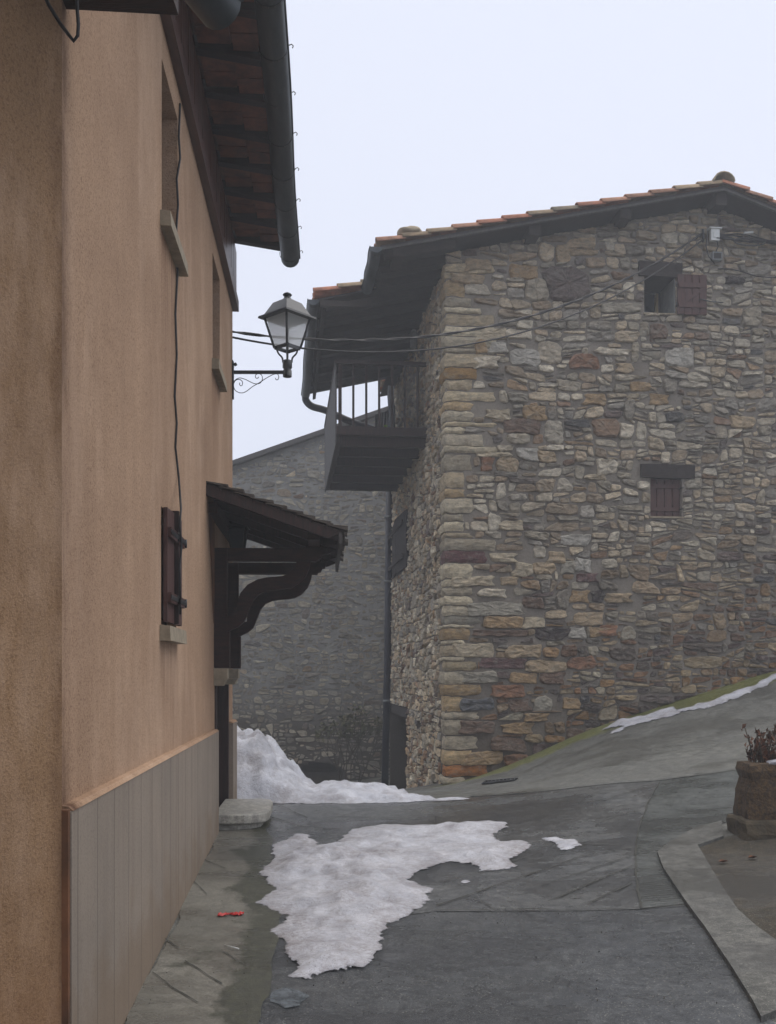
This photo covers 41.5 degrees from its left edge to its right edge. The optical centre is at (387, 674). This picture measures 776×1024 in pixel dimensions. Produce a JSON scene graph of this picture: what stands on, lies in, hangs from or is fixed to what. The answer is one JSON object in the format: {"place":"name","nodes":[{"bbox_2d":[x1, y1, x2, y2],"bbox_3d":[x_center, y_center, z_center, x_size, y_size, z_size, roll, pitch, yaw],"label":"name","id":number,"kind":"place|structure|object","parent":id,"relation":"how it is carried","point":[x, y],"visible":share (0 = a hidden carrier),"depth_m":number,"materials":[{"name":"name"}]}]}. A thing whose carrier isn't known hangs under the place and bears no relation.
{"place":"outdoors","nodes":[
{"label":"outdoors","id":0,"kind":"place"},
{"bbox_2d":[126,818,280,1023],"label":"pavement","id":1,"kind":"structure","parent":0,"point":[202,935],"depth_m":5.79,"materials":[{"name":"grey concrete"}]},
{"bbox_2d":[217,911,243,915],"bbox_3d":[-0.990,1.506,6.446,0.169,0.022,0.049,0,0,-14],"label":"wrapper","id":2,"kind":"object","parent":1,"relation":"on","point":[232,913],"visible":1,"depth_m":6.44,"materials":[{"name":"red plastic"}]},
{"bbox_2d":[375,405,394,426],"bbox_3d":[-0.067,-4.690,20.762,0.092,1.383,0.764,0,0,-32],"label":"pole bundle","id":3,"kind":"object","parent":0,"point":[381,419],"visible":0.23,"depth_m":20.86,"materials":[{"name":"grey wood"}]},
{"bbox_2d":[124,670,775,1023],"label":"ground","id":4,"kind":"structure","parent":0,"point":[599,754],"depth_m":13.27,"materials":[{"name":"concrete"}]},
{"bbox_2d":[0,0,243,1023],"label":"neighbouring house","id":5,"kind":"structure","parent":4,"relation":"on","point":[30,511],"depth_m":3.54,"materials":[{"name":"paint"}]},
{"bbox_2d":[45,0,79,42],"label":"looped cable","id":6,"kind":"object","parent":5,"relation":"hanging from","point":[60,23],"visible":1,"depth_m":3.29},
{"bbox_2d":[62,0,347,1023],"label":"plaster house","id":7,"kind":"structure","parent":4,"relation":"on","point":[150,672],"depth_m":5.77,"materials":[{"name":"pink paint"}]},
{"bbox_2d":[160,517,186,643],"bbox_3d":[-1.389,-0.599,6.384,0.175,0.797,0.732,0,0,-4],"label":"window","id":8,"kind":"structure","parent":7,"relation":"in","point":[168,633],"depth_m":6.44,"materials":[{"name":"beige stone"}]},
{"bbox_2d":[160,210,187,276],"bbox_3d":[-1.362,-2.698,6.430,0.115,0.096,0.782,0,0,-4],"label":"window sill","id":9,"kind":"structure","parent":7,"relation":"in","point":[167,224],"depth_m":6.31,"materials":[{"name":"beige stone"}]},
{"bbox_2d":[174,103,182,613],"bbox_3d":[-1.347,-2.083,6.564,0.054,3.423,0.504,0,0,-13],"label":"hanging cable","id":10,"kind":"object","parent":7,"relation":"hanging from","point":[176,351],"visible":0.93,"depth_m":6.62,"materials":[{"name":"black rubber"}]},
{"bbox_2d":[212,358,226,391],"bbox_3d":[-1.543,-2.698,9.240,0.115,0.096,0.742,0,0,-4],"label":"window sill","id":11,"kind":"structure","parent":7,"relation":"in","point":[217,370],"depth_m":9.11,"materials":[{"name":"beige stone"}]},
{"bbox_2d":[215,685,228,806],"bbox_3d":[-1.656,0.380,9.735,0.172,2.240,1.277,0,0,-4],"label":"door","id":12,"kind":"structure","parent":7,"relation":"in","point":[221,692],"depth_m":10.29,"materials":[{"name":"brown wood"}]},
{"bbox_2d":[227,522,249,547],"bbox_3d":[-1.454,-1.332,9.710,0.263,0.397,0.205,0,0,0],"label":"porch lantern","id":13,"kind":"object","parent":7,"relation":"attached to","point":[237,535],"visible":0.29,"depth_m":9.64,"materials":[{"name":"black paint"}]},
{"bbox_2d":[232,292,316,399],"bbox_3d":[-1.237,-3.507,10.922,0.676,1.140,0.669,0,0,41],"label":"street lamp","id":14,"kind":"object","parent":7,"relation":"attached to","point":[286,318],"visible":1,"depth_m":10.88,"materials":[{"name":"black metal"}]},
{"bbox_2d":[233,406,389,783],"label":"stone building","id":15,"kind":"structure","parent":4,"relation":"on","point":[312,656],"depth_m":26.00,"materials":[{"name":"grey stone"}]},
{"bbox_2d":[237,725,435,803],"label":"snow bank","id":16,"kind":"structure","parent":4,"relation":"on","point":[267,768],"depth_m":11.30,"materials":[{"name":"white snow"}]},
{"bbox_2d":[315,704,382,781],"bbox_3d":[-0.812,1.767,24.678,1.936,2.135,1.072,0,0,0],"label":"bare shrub","id":17,"kind":"object","parent":4,"relation":"on","point":[347,727],"visible":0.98,"depth_m":24.54,"materials":[{"name":"brown plant"}]},
{"bbox_2d":[481,778,517,783],"bbox_3d":[1.460,1.416,13.635,0.228,0.115,0.678,0,0,-38],"label":"drain grate","id":18,"kind":"object","parent":4,"relation":"on","point":[497,780],"visible":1,"depth_m":13.64,"materials":[{"name":"grey metal"}]},
{"bbox_2d":[258,905,774,1023],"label":"lane surface","id":19,"kind":"object","parent":4,"relation":"on","point":[633,974],"visible":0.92,"depth_m":5.30,"materials":[{"name":"grey asphalt"}]},
{"bbox_2d":[270,987,309,1007],"bbox_3d":[-0.489,1.588,5.039,0.197,0.012,0.249,0,0,-43],"label":"ice film","id":20,"kind":"object","parent":19,"relation":"on","point":[285,997],"visible":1,"depth_m":5.04,"materials":[{"name":"grey ice"}]},
{"bbox_2d":[255,820,530,978],"bbox_3d":[0.103,1.450,7.415,2.156,0.257,4.268,0,0,0],"label":"snow patch","id":21,"kind":"object","parent":19,"relation":"on","point":[347,897],"visible":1,"depth_m":7.28,"materials":[{"name":"white snow"}]},
{"bbox_2d":[149,747,716,1008],"bbox_3d":[1.415,1.217,9.032,5.555,0.756,8.497,0,0,0],"label":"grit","id":22,"kind":"object","parent":19,"relation":"on","point":[497,922],"visible":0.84,"depth_m":5.80,"materials":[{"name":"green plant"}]},
{"bbox_2d":[301,171,775,789],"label":"stone house","id":23,"kind":"structure","parent":4,"relation":"on","point":[581,525],"depth_m":15.27,"materials":[{"name":"grey stone"}]},
{"bbox_2d":[387,385,394,426],"bbox_3d":[0.057,-4.875,19.149,0.138,1.050,0.089,0,0,0],"label":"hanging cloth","id":24,"kind":"object","parent":23,"relation":"hanging from","point":[389,403],"visible":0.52,"depth_m":19.14,"materials":[{"name":"grey fabric"}]},
{"bbox_2d":[388,509,408,578],"bbox_3d":[0.253,-2.587,20.686,0.250,1.097,2.581,0,0,-6],"label":"window","id":25,"kind":"structure","parent":23,"relation":"in","point":[400,554],"depth_m":20.17,"materials":[{"name":"grey glass"}]},
{"bbox_2d":[390,703,407,717],"bbox_3d":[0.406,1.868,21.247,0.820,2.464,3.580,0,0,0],"label":"lintel","id":26,"kind":"structure","parent":23,"relation":"in","point":[395,709],"depth_m":20.87,"materials":[{"name":"stone"}]},
{"bbox_2d":[397,226,421,236],"bbox_3d":[0.315,-6.319,14.668,0.373,0.160,0.347,0,0,0],"label":"roof stone","id":27,"kind":"object","parent":23,"relation":"on","point":[408,229],"visible":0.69,"depth_m":14.53,"materials":[{"name":"grey stone"}]},
{"bbox_2d":[409,329,418,348],"bbox_3d":[0.455,-5.863,17.873,0.176,0.329,0.166,0,0,23],"label":"wall lamp","id":28,"kind":"object","parent":23,"relation":"attached to","point":[413,333],"visible":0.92,"depth_m":17.83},
{"bbox_2d":[638,260,682,315],"bbox_3d":[4.038,-5.772,15.627,0.665,0.790,0.713,0,0,-6],"label":"window","id":29,"kind":"structure","parent":23,"relation":"in","point":[659,289],"depth_m":15.46,"materials":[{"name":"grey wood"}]},
{"bbox_2d":[707,227,721,241],"bbox_3d":[4.885,-6.578,15.318,0.190,0.190,0.110,0,0,-6],"label":"junction box","id":30,"kind":"object","parent":23,"relation":"attached to","point":[714,233],"visible":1,"depth_m":15.28,"materials":[{"name":"white plastic"}]},
{"bbox_2d":[710,251,721,261],"bbox_3d":[4.924,-6.264,15.353,0.150,0.120,0.088,0,0,-6],"label":"junction box","id":31,"kind":"object","parent":23,"relation":"attached to","point":[715,256],"visible":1,"depth_m":15.31,"materials":[{"name":"grey plastic"}]},
{"bbox_2d":[705,230,775,277],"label":"cable bundle","id":32,"kind":"object","parent":23,"relation":"attached to","point":[755,239],"visible":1,"depth_m":15.35,"materials":[{"name":"black rubber"}]},
{"bbox_2d":[471,767,735,795],"bbox_3d":[2.425,1.143,10.969,3.312,0.481,0.665,0,0,18],"label":"drain channel","id":33,"kind":"object","parent":4,"relation":"on","point":[684,775],"visible":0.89,"depth_m":10.77,"materials":[{"name":"concrete"}]},
{"bbox_2d":[636,771,738,907],"bbox_3d":[2.630,1.204,8.550,1.128,0.544,4.653,0,0,21],"label":"ribbed strip","id":34,"kind":"object","parent":4,"relation":"on","point":[676,807],"visible":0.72,"depth_m":8.85,"materials":[{"name":"concrete"}]},
{"bbox_2d":[603,673,775,733],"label":"snow patch","id":35,"kind":"object","parent":4,"relation":"on","point":[660,713],"visible":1,"depth_m":14.72,"materials":[{"name":"white snow"}]},
{"bbox_2d":[657,821,775,1022],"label":"kerb","id":36,"kind":"structure","parent":4,"relation":"on","point":[744,945],"depth_m":6.07,"materials":[{"name":"concrete"}]},
{"bbox_2d":[700,835,775,938],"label":"planting bed","id":37,"kind":"object","parent":4,"relation":"on","point":[748,884],"visible":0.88,"depth_m":7.08,"materials":[{"name":"grey concrete"}]},
{"bbox_2d":[726,761,775,840],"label":"planter","id":38,"kind":"object","parent":37,"relation":"on","point":[753,817],"visible":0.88,"depth_m":7.98,"materials":[{"name":"stone"}]},
{"bbox_2d":[740,723,775,762],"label":"withered plant","id":39,"kind":"object","parent":38,"relation":"in","point":[761,752],"visible":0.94,"depth_m":8.12,"materials":[{"name":"brown plant"}]},
{"bbox_2d":[766,759,775,764],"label":"snow clump","id":40,"kind":"object","parent":38,"relation":"on","point":[772,762],"visible":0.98,"depth_m":8.01,"materials":[{"name":"white snow"}]},
{"bbox_2d":[266,781,658,917],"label":"lane paving","id":41,"kind":"structure","parent":0,"point":[568,814],"depth_m":8.63,"materials":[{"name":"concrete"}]},
{"bbox_2d":[219,799,272,830],"bbox_3d":[-1.355,1.410,9.714,0.491,0.320,1.202,0,0,-4],"label":"doorstep","id":42,"kind":"object","parent":41,"relation":"on","point":[236,814],"depth_m":9.27,"materials":[{"name":"stone"}]},
{"bbox_2d":[153,773,714,1001],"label":"paving joints","id":43,"kind":"object","parent":41,"relation":"on","point":[635,872],"visible":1,"depth_m":7.15,"materials":[{"name":"grey concrete"}]},
{"bbox_2d":[428,797,468,800],"bbox_3d":[0.636,1.370,11.260,0.500,0.026,0.364,0,0,-25],"label":"snow patch","id":44,"kind":"object","parent":41,"relation":"on","point":[450,798],"visible":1,"depth_m":11.22,"materials":[{"name":"white snow"}]},
{"bbox_2d":[541,837,581,849],"bbox_3d":[1.447,1.371,8.328,0.275,0.037,0.545,0,0,-11],"label":"snow patch","id":45,"kind":"object","parent":41,"relation":"on","point":[566,844],"visible":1,"depth_m":8.31,"materials":[{"name":"white snow"}]},
{"bbox_2d":[233,0,775,459],"label":"sky","id":46,"kind":"structure","parent":0,"point":[424,114],"materials":[{"name":"white"}]},
{"bbox_3d":[4.695,-6.543,15.335,0.049,0.190,0.158,0,0,0],"label":"cable anchor","id":47,"kind":"object","parent":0,"visible":0},
{"bbox_2d":[233,232,702,341],"bbox_3d":[1.518,-5.128,13.112,7.714,2.944,0.035,0,0,-34],"label":"overhead cable","id":48,"kind":"object","parent":47,"relation":"attached to","point":[457,332],"visible":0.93,"depth_m":12.82,"materials":[{"name":"black rubber"}]},
{"bbox_2d":[233,239,702,352],"bbox_3d":[1.516,-5.050,13.123,7.694,2.892,0.022,0,0,-34],"label":"overhead cable","id":49,"kind":"object","parent":47,"relation":"attached to","point":[243,339],"visible":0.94,"depth_m":12.75,"materials":[{"name":"black rubber"}]}
]}

